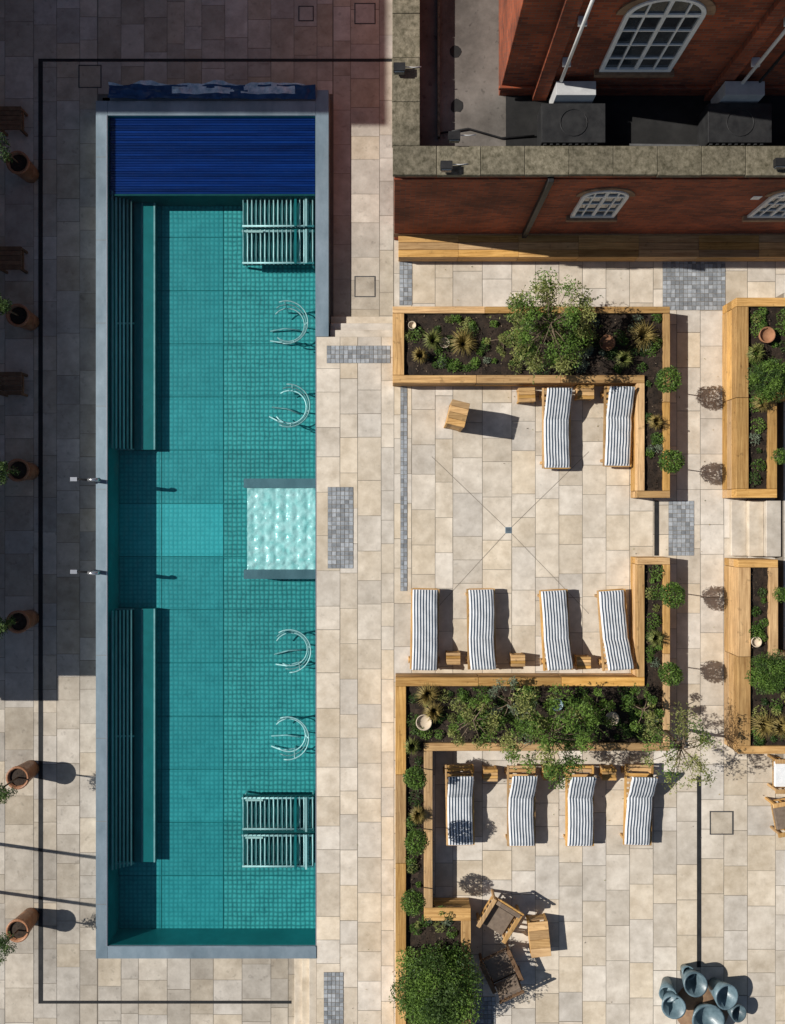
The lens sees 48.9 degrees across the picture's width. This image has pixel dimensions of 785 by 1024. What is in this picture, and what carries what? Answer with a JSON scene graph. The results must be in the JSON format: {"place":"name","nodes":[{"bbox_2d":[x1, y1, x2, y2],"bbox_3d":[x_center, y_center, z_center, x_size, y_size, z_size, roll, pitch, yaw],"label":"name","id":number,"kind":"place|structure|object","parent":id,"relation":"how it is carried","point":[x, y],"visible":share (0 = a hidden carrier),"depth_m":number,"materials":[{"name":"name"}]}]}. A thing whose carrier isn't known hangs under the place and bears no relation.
{"place":"outdoors","nodes":[
{"label":"outdoors","id":0,"kind":"place"},
{"bbox_2d":[0,0,393,1023],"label":"pavement","id":1,"kind":"structure","parent":0,"point":[32,32],"depth_m":22.49,"materials":[{"name":"stone"}]},
{"bbox_2d":[0,106,27,136],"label":"bench","id":2,"kind":"object","parent":1,"relation":"on","point":[11,117],"visible":1,"depth_m":22.04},
{"bbox_2d":[0,246,27,273],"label":"bench","id":3,"kind":"object","parent":1,"relation":"on","point":[11,257],"visible":1,"depth_m":22.04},
{"bbox_2d":[0,372,27,396],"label":"bench","id":4,"kind":"object","parent":1,"relation":"on","point":[11,380],"visible":1,"depth_m":22.04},
{"bbox_2d":[0,908,38,964],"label":"potted tree","id":5,"kind":"object","parent":1,"relation":"on","point":[20,926],"visible":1,"depth_m":21.74,"materials":[{"name":"ceramic"}]},
{"bbox_2d":[0,133,38,182],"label":"potted tree","id":6,"kind":"object","parent":1,"relation":"on","point":[20,164],"visible":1,"depth_m":21.74,"materials":[{"name":"ceramic"}]},
{"bbox_2d":[0,760,38,803],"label":"potted tree","id":7,"kind":"object","parent":1,"relation":"on","point":[22,775],"visible":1,"depth_m":21.74,"materials":[{"name":"ceramic"}]},
{"bbox_2d":[0,293,38,330],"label":"potted tree","id":8,"kind":"object","parent":1,"relation":"on","point":[21,316],"visible":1,"depth_m":21.74,"materials":[{"name":"ceramic"}]},
{"bbox_2d":[0,459,38,484],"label":"potted tree","id":9,"kind":"object","parent":1,"relation":"on","point":[18,470],"visible":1,"depth_m":21.73,"materials":[{"name":"ceramic"}]},
{"bbox_2d":[0,610,38,637],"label":"potted tree","id":10,"kind":"object","parent":1,"relation":"on","point":[18,621],"visible":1,"depth_m":21.74,"materials":[{"name":"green plant"}]},
{"bbox_2d":[38,59,42,1003],"bbox_3d":[-9.158,0.498,22.493,0.114,0.026,24.592,0,90,0],"label":"drainage channel","id":11,"kind":"object","parent":1,"relation":"on","point":[40,531],"visible":1,"depth_m":22.48,"materials":[{"name":"black metal"}]},
{"bbox_2d":[78,65,101,87],"bbox_3d":[-7.874,-11.338,22.491,0.600,0.019,0.600,0,90,0],"label":"manhole cover","id":12,"kind":"object","parent":1,"relation":"on","point":[89,76],"visible":1,"depth_m":22.48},
{"bbox_2d":[43,1000,290,1003],"bbox_3d":[-5.873,12.756,22.494,6.480,0.024,0.077,0,90,0],"label":"drainage channel","id":13,"kind":"object","parent":1,"relation":"on","point":[166,1002],"visible":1,"depth_m":22.48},
{"bbox_2d":[96,90,329,958],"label":"swimming pool","id":14,"kind":"structure","parent":1,"relation":"in","point":[199,692],"depth_m":22.88,"materials":[{"name":"tile"}]},
{"bbox_2d":[108,80,315,99],"bbox_3d":[-4.575,-10.707,21.891,5.250,0.151,0.463,0,90,0],"label":"plastic tarpaulin","id":15,"kind":"object","parent":14,"relation":"on","point":[148,89],"visible":1,"depth_m":21.90,"materials":[{"name":"plastic"}]},
{"bbox_2d":[110,118,314,205],"bbox_3d":[-4.606,-9.086,22.475,5.248,0.750,1.997,0,90,0],"label":"pool cover","id":16,"kind":"object","parent":14,"relation":"on","point":[196,161],"visible":0.98,"depth_m":22.12,"materials":[{"name":"plastic"}]},
{"bbox_2d":[110,85,316,100],"bbox_3d":[-4.575,-10.675,22.250,5.250,0.500,0.400,0,90,0],"label":"pool cover housing","id":17,"kind":"object","parent":14,"relation":"attached to","point":[179,99],"visible":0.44,"depth_m":22.00,"materials":[{"name":"metal"}]},
{"bbox_2d":[242,790,314,868],"bbox_3d":[-2.959,8.280,22.560,1.854,0.640,1.861,0,90,0],"label":"underwater lounger","id":18,"kind":"object","parent":14,"relation":"on","point":[278,830],"visible":1,"depth_m":22.45,"materials":[{"name":"metal"}]},
{"bbox_2d":[242,198,314,268],"bbox_3d":[-2.959,-7.327,22.560,1.854,0.640,1.835,0,90,0],"label":"underwater lounger","id":19,"kind":"object","parent":14,"relation":"on","point":[277,233],"visible":0.94,"depth_m":22.45,"materials":[{"name":"metal"}]},
{"bbox_2d":[244,478,314,578],"bbox_3d":[-2.888,0.428,22.480,1.831,0.800,2.568,0,90,0],"label":"bubble bed","id":20,"kind":"object","parent":14,"relation":"on","point":[280,528],"visible":0.99,"depth_m":22.14,"materials":[{"name":"liquid"}]},
{"bbox_2d":[270,300,308,343],"bbox_3d":[-2.658,-4.855,22.532,0.997,0.699,1.120,23,90,0],"label":"massage stand rail","id":21,"kind":"object","parent":14,"relation":"on","point":[306,322],"visible":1,"depth_m":22.35,"materials":[{"name":"metal"}]},
{"bbox_2d":[269,383,310,427],"bbox_3d":[-2.614,-2.700,22.532,0.997,0.699,1.120,38,90,0],"label":"massage stand rail","id":22,"kind":"object","parent":14,"relation":"on","point":[302,419],"visible":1,"depth_m":22.35,"materials":[{"name":"metal"}]},
{"bbox_2d":[271,716,309,759],"bbox_3d":[-2.632,5.836,22.532,0.997,0.699,1.120,23,90,0],"label":"massage stand rail","id":23,"kind":"object","parent":14,"relation":"on","point":[302,725],"visible":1,"depth_m":22.35,"materials":[{"name":"metal"}]},
{"bbox_2d":[274,629,310,672],"bbox_3d":[-2.606,3.576,22.532,1.048,0.699,1.135,0,90,0],"label":"massage stand rail","id":24,"kind":"object","parent":14,"relation":"on","point":[301,635],"visible":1,"depth_m":22.35,"materials":[{"name":"metal"}]},
{"bbox_2d":[43,59,391,61],"bbox_3d":[-4.557,-11.759,22.494,9.113,0.024,0.077,0,90,0],"label":"drainage channel","id":25,"kind":"object","parent":1,"relation":"on","point":[217,60],"visible":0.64,"depth_m":22.48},
{"bbox_2d":[298,6,313,20],"bbox_3d":[-2.250,-12.973,22.491,0.400,0.019,0.400,0,90,0],"label":"manhole cover","id":26,"kind":"object","parent":1,"relation":"on","point":[306,13],"visible":1,"depth_m":22.48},
{"bbox_2d":[354,276,375,296],"bbox_3d":[-0.716,-5.867,22.491,0.550,0.019,0.550,0,90,0],"label":"manhole cover","id":27,"kind":"object","parent":1,"relation":"on","point":[364,286],"visible":1,"depth_m":22.48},
{"bbox_2d":[354,3,375,23],"bbox_3d":[-0.716,-12.973,22.491,0.550,0.019,0.550,0,90,0],"label":"manhole cover","id":28,"kind":"object","parent":1,"relation":"on","point":[364,13],"visible":1,"depth_m":22.48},
{"bbox_2d":[98,95,332,323],"bbox_3d":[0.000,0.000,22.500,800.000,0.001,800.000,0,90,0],"label":"ground","id":29,"kind":"structure","parent":0,"point":[100,97],"depth_m":22.50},
{"bbox_2d":[295,959,315,1023],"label":"entrance steps","id":30,"kind":"structure","parent":29,"relation":"on","point":[305,991],"depth_m":22.25,"materials":[{"name":"stone"}]},
{"bbox_2d":[392,0,784,239],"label":"annex walls","id":31,"kind":"structure","parent":29,"relation":"on","point":[524,187],"depth_m":18.30,"materials":[{"name":"red brick"}]},
{"bbox_2d":[537,81,604,145],"bbox_3d":[3.700,-8.105,17.850,1.300,0.900,1.150,0,90,0],"label":"air conditioning unit","id":32,"kind":"object","parent":31,"relation":"on","point":[570,113],"visible":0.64,"depth_m":17.65,"materials":[{"name":"black metal"}]},
{"bbox_2d":[566,187,634,221],"bbox_3d":[4.650,-6.858,19.326,1.280,1.848,0.120,0,90,0],"label":"arched window","id":33,"kind":"structure","parent":31,"relation":"attached to","point":[604,204],"depth_m":19.30,"materials":[{"name":"white glass"}]},
{"bbox_2d":[437,0,784,146],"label":"roof details","id":34,"kind":"object","parent":31,"relation":"on","point":[456,103],"visible":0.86,"depth_m":18.23,"materials":[{"name":"black metal"}]},
{"bbox_2d":[498,0,784,100],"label":"hall block","id":35,"kind":"structure","parent":31,"relation":"on","point":[730,40],"depth_m":16.51,"materials":[{"name":"red brick"}]},
{"bbox_2d":[594,0,715,77],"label":"arched hall window","id":36,"kind":"structure","parent":35,"relation":"attached to","point":[651,38],"depth_m":16.00,"materials":[{"name":"white glass"}]},
{"bbox_2d":[560,0,784,84],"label":"downpipes","id":37,"kind":"object","parent":35,"relation":"attached to","point":[756,62],"visible":0.73,"depth_m":16.37,"materials":[{"name":"metal"}]},
{"bbox_2d":[698,81,771,146],"bbox_3d":[7.100,-8.105,17.850,1.300,0.900,1.150,0,90,0],"label":"air conditioning unit","id":38,"kind":"object","parent":31,"relation":"on","point":[734,113],"visible":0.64,"depth_m":17.65,"materials":[{"name":"black metal"}]},
{"bbox_2d":[742,189,784,221],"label":"arched window","id":39,"kind":"structure","parent":31,"relation":"attached to","point":[771,208],"depth_m":19.71,"materials":[{"name":"white glass"}]},
{"bbox_2d":[324,972,342,1023],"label":"granite sett paving","id":40,"kind":"structure","parent":0,"point":[333,997],"depth_m":21.99,"materials":[{"name":"stone"}]},
{"bbox_2d":[328,487,352,567],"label":"granite sett paving","id":41,"kind":"structure","parent":0,"point":[340,527],"depth_m":21.99,"materials":[{"name":"stone"}]},
{"bbox_2d":[327,346,390,362],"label":"granite sett paving","id":42,"kind":"structure","parent":0,"point":[358,354],"depth_m":21.99,"materials":[{"name":"stone"}]},
{"bbox_2d":[330,317,392,336],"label":"entrance steps","id":43,"kind":"structure","parent":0,"point":[361,326],"depth_m":22.25,"materials":[{"name":"stone"}]},
{"bbox_2d":[399,262,411,304],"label":"granite sett paving","id":44,"kind":"structure","parent":0,"point":[405,283],"depth_m":21.99,"materials":[{"name":"stone"}]},
{"bbox_2d":[476,997,495,1023],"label":"granite sett paving","id":45,"kind":"structure","parent":0,"point":[488,1010],"depth_m":21.99,"materials":[{"name":"stone"}]},
{"bbox_2d":[316,240,784,1023],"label":"terrace pavement","id":46,"kind":"structure","parent":0,"point":[622,940],"depth_m":22.00,"materials":[{"name":"stone"}]},
{"bbox_2d":[400,386,406,590],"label":"granite sett paving","id":47,"kind":"structure","parent":46,"relation":"on","point":[403,488],"depth_m":21.99,"materials":[{"name":"stone"}]},
{"bbox_2d":[408,588,439,670],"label":"sun lounger","id":48,"kind":"object","parent":46,"relation":"on","point":[424,648],"visible":1,"depth_m":21.58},
{"bbox_2d":[445,650,459,664],"bbox_3d":[1.522,3.670,21.800,0.356,0.400,0.294,0,90,0],"label":"timber side table","id":49,"kind":"object","parent":46,"relation":"on","point":[452,657],"visible":1,"depth_m":21.60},
{"bbox_2d":[444,399,469,431],"bbox_3d":[1.580,-2.370,21.375,0.446,1.250,0.594,14,90,0],"label":"timber bin housing","id":50,"kind":"object","parent":46,"relation":"on","point":[455,421],"visible":1,"depth_m":20.75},
{"bbox_2d":[443,764,474,845],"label":"sun lounger","id":51,"kind":"object","parent":46,"relation":"on","point":[459,798],"visible":1,"depth_m":21.59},
{"bbox_2d":[465,588,496,669],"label":"sun lounger","id":52,"kind":"object","parent":46,"relation":"on","point":[481,642],"visible":1,"depth_m":21.58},
{"bbox_2d":[482,765,497,780],"bbox_3d":[2.454,6.590,21.800,0.356,0.400,0.294,0,90,0],"label":"timber side table","id":53,"kind":"object","parent":46,"relation":"on","point":[490,773],"visible":1,"depth_m":21.61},
{"bbox_2d":[476,889,523,943],"bbox_3d":[2.692,10.080,21.567,0.856,0.866,0.967,32,90,0],"label":"timber armchair","id":54,"kind":"object","parent":46,"relation":"on","point":[499,915],"visible":1,"depth_m":21.59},
{"bbox_2d":[478,941,524,1003],"bbox_3d":[2.735,11.472,21.567,0.856,0.866,0.967,-25,90,0],"label":"timber armchair","id":55,"kind":"object","parent":46,"relation":"on","point":[501,965],"visible":0.98,"depth_m":21.52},
{"bbox_2d":[432,457,588,613],"bbox_3d":[3.000,0.525,21.996,4.009,0.001,4.134,0,90,0],"label":"paving cut joint","id":56,"kind":"object","parent":46,"relation":"on","point":[511,533],"visible":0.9,"depth_m":22.00,"materials":[{"name":"tile"}]},
{"bbox_2d":[509,652,524,666],"bbox_3d":[3.142,3.719,21.800,0.356,0.400,0.294,0,90,0],"label":"timber side table","id":57,"kind":"object","parent":46,"relation":"on","point":[517,659],"visible":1,"depth_m":21.60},
{"bbox_2d":[504,765,537,845],"bbox_3d":[3.232,7.378,21.579,0.780,0.842,2.030,0,90,0],"label":"sun lounger","id":58,"kind":"object","parent":46,"relation":"on","point":[521,811],"visible":0.99,"depth_m":21.59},
{"bbox_2d":[516,387,535,403],"bbox_3d":[3.360,-2.930,21.790,0.428,0.420,0.368,0,90,0],"label":"timber side table","id":59,"kind":"object","parent":46,"relation":"on","point":[527,394],"visible":1,"depth_m":21.58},
{"bbox_2d":[393,306,669,497],"bbox_3d":[3.442,-2.723,21.611,6.879,0.772,4.741,0,90,0],"label":"timber planter","id":60,"kind":"object","parent":46,"relation":"on","point":[483,365],"visible":0.75,"depth_m":21.48,"materials":[{"name":"wood"}]},
{"bbox_2d":[421,328,443,350],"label":"ornamental grass","id":61,"kind":"object","parent":60,"relation":"in","point":[433,336],"depth_m":21.28,"materials":[{"name":"green plant"}]},
{"bbox_2d":[449,327,477,356],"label":"ornamental grass","id":62,"kind":"object","parent":60,"relation":"in","point":[466,341],"depth_m":21.27,"materials":[{"name":"green plant"}]},
{"bbox_2d":[484,327,519,360],"bbox_3d":[2.742,-4.245,21.108,0.698,0.807,0.895,43,90,0],"label":"shrub","id":63,"kind":"object","parent":60,"relation":"on","point":[502,338],"visible":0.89,"depth_m":21.01,"materials":[{"name":"green plant"}]},
{"bbox_2d":[486,267,603,384],"bbox_3d":[3.804,-4.432,20.422,2.619,2.162,2.404,-39,90,0],"label":"olive tree","id":64,"kind":"object","parent":60,"relation":"on","point":[571,313],"visible":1,"depth_m":19.99,"materials":[{"name":"green plant"}]},
{"bbox_2d":[599,335,615,350],"bbox_3d":[5.301,-4.175,21.400,0.400,0.200,0.400,0,90,0],"label":"plant pot","id":65,"kind":"object","parent":60,"relation":"in","point":[608,344],"visible":1,"depth_m":21.38,"materials":[{"name":"ceramic"}]},
{"bbox_2d":[627,318,657,351],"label":"ornamental grass","id":66,"kind":"object","parent":60,"relation":"in","point":[644,335],"depth_m":21.26,"materials":[{"name":"green plant"}]},
{"bbox_2d":[655,365,681,393],"bbox_3d":[6.543,-3.139,20.838,0.624,1.323,0.676,0,90,0],"label":"lollipop topiary tree","id":67,"kind":"object","parent":60,"relation":"on","point":[671,371],"visible":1,"depth_m":20.41,"materials":[{"name":"green plant"}]},
{"bbox_2d":[657,449,684,473],"bbox_3d":[6.617,-1.198,20.838,0.655,1.324,0.611,0,90,0],"label":"lollipop topiary tree","id":68,"kind":"object","parent":60,"relation":"on","point":[665,463],"visible":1,"depth_m":20.39,"materials":[{"name":"green plant"}]},
{"bbox_2d":[395,556,669,1023],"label":"timber planter","id":69,"kind":"object","parent":46,"relation":"on","point":[441,923],"visible":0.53,"depth_m":21.45,"materials":[{"name":"wood"}]},
{"bbox_2d":[399,884,425,915],"bbox_3d":[0.487,9.261,20.843,0.602,1.315,0.611,36,90,0],"label":"lollipop topiary tree","id":70,"kind":"object","parent":69,"relation":"on","point":[406,903],"visible":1,"depth_m":20.41,"materials":[{"name":"green plant"}]},
{"bbox_2d":[403,765,427,789],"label":"lollipop topiary tree","id":71,"kind":"object","parent":69,"relation":"on","point":[418,775],"visible":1,"depth_m":20.40,"materials":[{"name":"green plant"}]},
{"bbox_2d":[404,827,429,855],"bbox_3d":[0.568,7.832,20.841,0.592,1.319,0.643,33,90,0],"label":"lollipop topiary tree","id":72,"kind":"object","parent":69,"relation":"on","point":[416,834],"visible":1,"depth_m":20.40,"materials":[{"name":"green plant"}]},
{"bbox_2d":[416,680,440,706],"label":"ornamental grass","id":73,"kind":"object","parent":69,"relation":"in","point":[429,696],"depth_m":21.28,"materials":[{"name":"beige plant"}]},
{"bbox_2d":[423,700,443,720],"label":"ornamental grass","id":74,"kind":"object","parent":69,"relation":"in","point":[434,715],"depth_m":21.26,"materials":[{"name":"beige plant"}]},
{"bbox_2d":[388,941,483,1023],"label":"round bush","id":75,"kind":"object","parent":69,"relation":"on","point":[428,1011],"visible":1,"depth_m":20.61,"materials":[{"name":"green plant"}]},
{"bbox_2d":[446,689,502,750],"bbox_3d":[2.081,5.023,20.973,1.586,1.073,1.472,0,90,0],"label":"shrub","id":76,"kind":"object","parent":69,"relation":"on","point":[467,715],"visible":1,"depth_m":20.81,"materials":[{"name":"green plant"}]},
{"bbox_2d":[487,676,537,731],"bbox_3d":[2.928,4.605,21.002,1.154,1.018,1.372,-14,90,0],"label":"shrub","id":77,"kind":"object","parent":69,"relation":"on","point":[513,683],"visible":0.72,"depth_m":20.88,"materials":[{"name":"green plant"}]},
{"bbox_2d":[498,684,608,790],"bbox_3d":[3.592,5.083,20.419,2.486,2.174,2.278,40,90,0],"label":"olive tree","id":78,"kind":"object","parent":69,"relation":"on","point":[539,726],"visible":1,"depth_m":19.97,"materials":[{"name":"green plant"}]},
{"bbox_2d":[571,687,615,728],"bbox_3d":[4.813,4.717,20.991,1.157,1.037,1.079,0,90,0],"label":"shrub","id":79,"kind":"object","parent":69,"relation":"on","point":[601,704],"visible":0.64,"depth_m":20.70,"materials":[{"name":"green plant"}]},
{"bbox_2d":[619,683,664,732],"bbox_3d":[5.966,4.680,20.964,0.929,1.084,1.075,-27,90,0],"label":"shrub","id":80,"kind":"object","parent":69,"relation":"on","point":[628,702],"visible":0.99,"depth_m":20.73,"materials":[{"name":"green plant"}]},
{"bbox_2d":[658,661,683,685],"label":"lollipop topiary tree","id":81,"kind":"object","parent":69,"relation":"on","point":[672,669],"visible":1,"depth_m":20.41,"materials":[{"name":"green plant"}]},
{"bbox_2d":[658,581,685,608],"bbox_3d":[6.660,1.972,20.833,0.638,1.334,0.670,0,90,0],"label":"lollipop topiary tree","id":82,"kind":"object","parent":69,"relation":"on","point":[676,589],"visible":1,"depth_m":20.40,"materials":[{"name":"green plant"}]},
{"bbox_2d":[636,702,723,794],"bbox_3d":[6.592,5.492,20.424,1.805,2.157,2.017,-36,90,0],"label":"birch tree","id":83,"kind":"object","parent":69,"relation":"on","point":[680,747],"visible":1,"depth_m":19.91,"materials":[{"name":"green plant"}]},
{"bbox_2d":[525,913,550,957],"bbox_3d":[3.673,10.665,21.775,0.496,0.450,0.874,-6,90,0],"label":"timber side table","id":84,"kind":"object","parent":46,"relation":"on","point":[539,938],"visible":1,"depth_m":21.55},
{"bbox_2d":[537,589,572,670],"bbox_3d":[4.090,2.956,21.597,0.780,0.806,2.030,-3,90,0],"label":"sun lounger","id":85,"kind":"object","parent":46,"relation":"on","point":[555,626],"visible":1,"depth_m":21.58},
{"bbox_2d":[539,387,571,468],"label":"sun lounger","id":86,"kind":"object","parent":46,"relation":"on","point":[556,434],"visible":1,"depth_m":21.58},
{"bbox_2d":[562,765,596,845],"bbox_3d":[4.702,7.378,21.567,0.780,0.865,2.030,0,90,0],"label":"sun lounger","id":87,"kind":"object","parent":46,"relation":"on","point":[579,812],"visible":0.94,"depth_m":21.58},
{"bbox_2d":[574,654,590,668],"bbox_3d":[4.786,3.768,21.800,0.356,0.400,0.294,0,90,0],"label":"timber side table","id":88,"kind":"object","parent":46,"relation":"on","point":[582,661],"visible":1,"depth_m":21.60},
{"bbox_2d":[574,385,593,400],"bbox_3d":[4.831,-3.004,21.790,0.416,0.420,0.354,0,90,0],"label":"timber side table","id":89,"kind":"object","parent":46,"relation":"on","point":[584,392],"visible":1,"depth_m":21.58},
{"bbox_2d":[398,235,784,261],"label":"timber bench","id":90,"kind":"object","parent":46,"relation":"on","point":[595,248],"visible":1,"depth_m":21.55,"materials":[{"name":"wood"}]},
{"bbox_2d":[599,764,616,779],"bbox_3d":[5.425,6.566,21.800,0.356,0.400,0.294,0,90,0],"label":"timber side table","id":91,"kind":"object","parent":46,"relation":"on","point":[607,772],"visible":1,"depth_m":21.62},
{"bbox_2d":[594,588,633,670],"bbox_3d":[5.559,2.956,21.595,0.780,0.809,2.030,-4,90,0],"label":"sun lounger","id":92,"kind":"object","parent":46,"relation":"on","point":[612,617],"visible":1,"depth_m":21.58,"materials":[{"name":"fabric"}]},
{"bbox_2d":[600,386,634,466],"bbox_3d":[5.671,-2.148,21.613,0.783,0.774,2.041,0,90,0],"label":"sun lounger","id":93,"kind":"object","parent":46,"relation":"on","point":[617,435],"visible":1,"depth_m":21.58,"materials":[{"name":"fabric"}]},
{"bbox_2d":[620,764,657,845],"bbox_3d":[6.186,7.353,21.553,0.796,0.895,2.046,0,90,0],"label":"sun lounger","id":94,"kind":"object","parent":46,"relation":"on","point":[637,821],"visible":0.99,"depth_m":21.59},
{"bbox_2d":[654,501,658,555],"bbox_3d":[6.719,0.412,21.997,0.112,0.026,1.400,0,90,0],"label":"drainage channel","id":95,"kind":"object","parent":46,"relation":"on","point":[656,528],"visible":1,"depth_m":21.99,"materials":[{"name":"black metal"}]},
{"bbox_2d":[697,776,700,966],"bbox_3d":[7.800,9.150,21.997,0.099,0.026,4.875,0,90,0],"label":"drainage channel","id":96,"kind":"object","parent":46,"relation":"on","point":[698,875],"visible":0.83,"depth_m":21.98,"materials":[{"name":"black metal"}]},
{"bbox_2d":[659,964,746,1023],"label":"glazed vessel fountain","id":97,"kind":"object","parent":46,"relation":"on","point":[698,998],"visible":1,"depth_m":21.64,"materials":[{"name":"ceramic"}]},
{"bbox_2d":[710,811,732,834],"bbox_3d":[8.375,7.912,21.995,0.600,0.019,0.600,0,90,0],"label":"manhole cover","id":98,"kind":"object","parent":46,"relation":"on","point":[721,821],"visible":1,"depth_m":21.99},
{"bbox_2d":[722,298,784,497],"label":"timber planter","id":99,"kind":"object","parent":46,"relation":"on","point":[749,446],"visible":0.84,"depth_m":21.16,"materials":[{"name":"wood"}]},
{"bbox_2d":[746,342,765,362],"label":"ornamental grass","id":100,"kind":"object","parent":99,"relation":"in","point":[757,349],"depth_m":20.96,"materials":[{"name":"green plant"}]},
{"bbox_2d":[745,356,784,404],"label":"round bush","id":101,"kind":"object","parent":99,"relation":"on","point":[762,368],"visible":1,"depth_m":20.52,"materials":[{"name":"green plant"}]},
{"bbox_2d":[758,327,775,342],"bbox_3d":[9.107,-4.303,21.090,0.400,0.220,0.400,0,90,0],"label":"plant pot","id":102,"kind":"object","parent":99,"relation":"in","point":[767,335],"visible":1,"depth_m":21.06,"materials":[{"name":"ceramic"}]},
{"bbox_2d":[724,558,784,753],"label":"timber planter","id":103,"kind":"object","parent":46,"relation":"on","point":[750,605],"visible":0.74,"depth_m":21.17,"materials":[{"name":"wood"}]},
{"bbox_2d":[748,710,774,740],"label":"ornamental grass","id":104,"kind":"object","parent":103,"relation":"in","point":[763,727],"depth_m":20.97,"materials":[{"name":"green plant"}]},
{"bbox_2d":[744,649,784,694],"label":"round bush","id":105,"kind":"object","parent":103,"relation":"on","point":[772,686],"visible":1,"depth_m":20.52,"materials":[{"name":"green plant"}]},
{"bbox_2d":[768,713,784,738],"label":"ornamental grass","id":106,"kind":"object","parent":103,"relation":"in","point":[781,723],"depth_m":20.98,"materials":[{"name":"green plant"}]},
{"bbox_2d":[729,500,780,556],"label":"entrance steps","id":107,"kind":"structure","parent":46,"relation":"on","point":[754,528],"depth_m":21.70,"materials":[{"name":"stone"}]},
{"bbox_2d":[765,797,784,837],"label":"timber armchair","id":108,"kind":"object","parent":46,"relation":"on","point":[778,811],"visible":1,"depth_m":21.59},
{"bbox_2d":[767,754,784,793],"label":"timber armchair","id":109,"kind":"object","parent":46,"relation":"on","point":[778,772],"visible":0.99,"depth_m":21.59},
{"bbox_2d":[668,501,693,555],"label":"granite sett paving","id":110,"kind":"structure","parent":0,"point":[680,528],"depth_m":21.99,"materials":[{"name":"stone"}]},
{"bbox_2d":[663,262,724,309],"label":"granite sett paving","id":111,"kind":"structure","parent":0,"point":[684,288],"depth_m":21.99,"materials":[{"name":"stone"}]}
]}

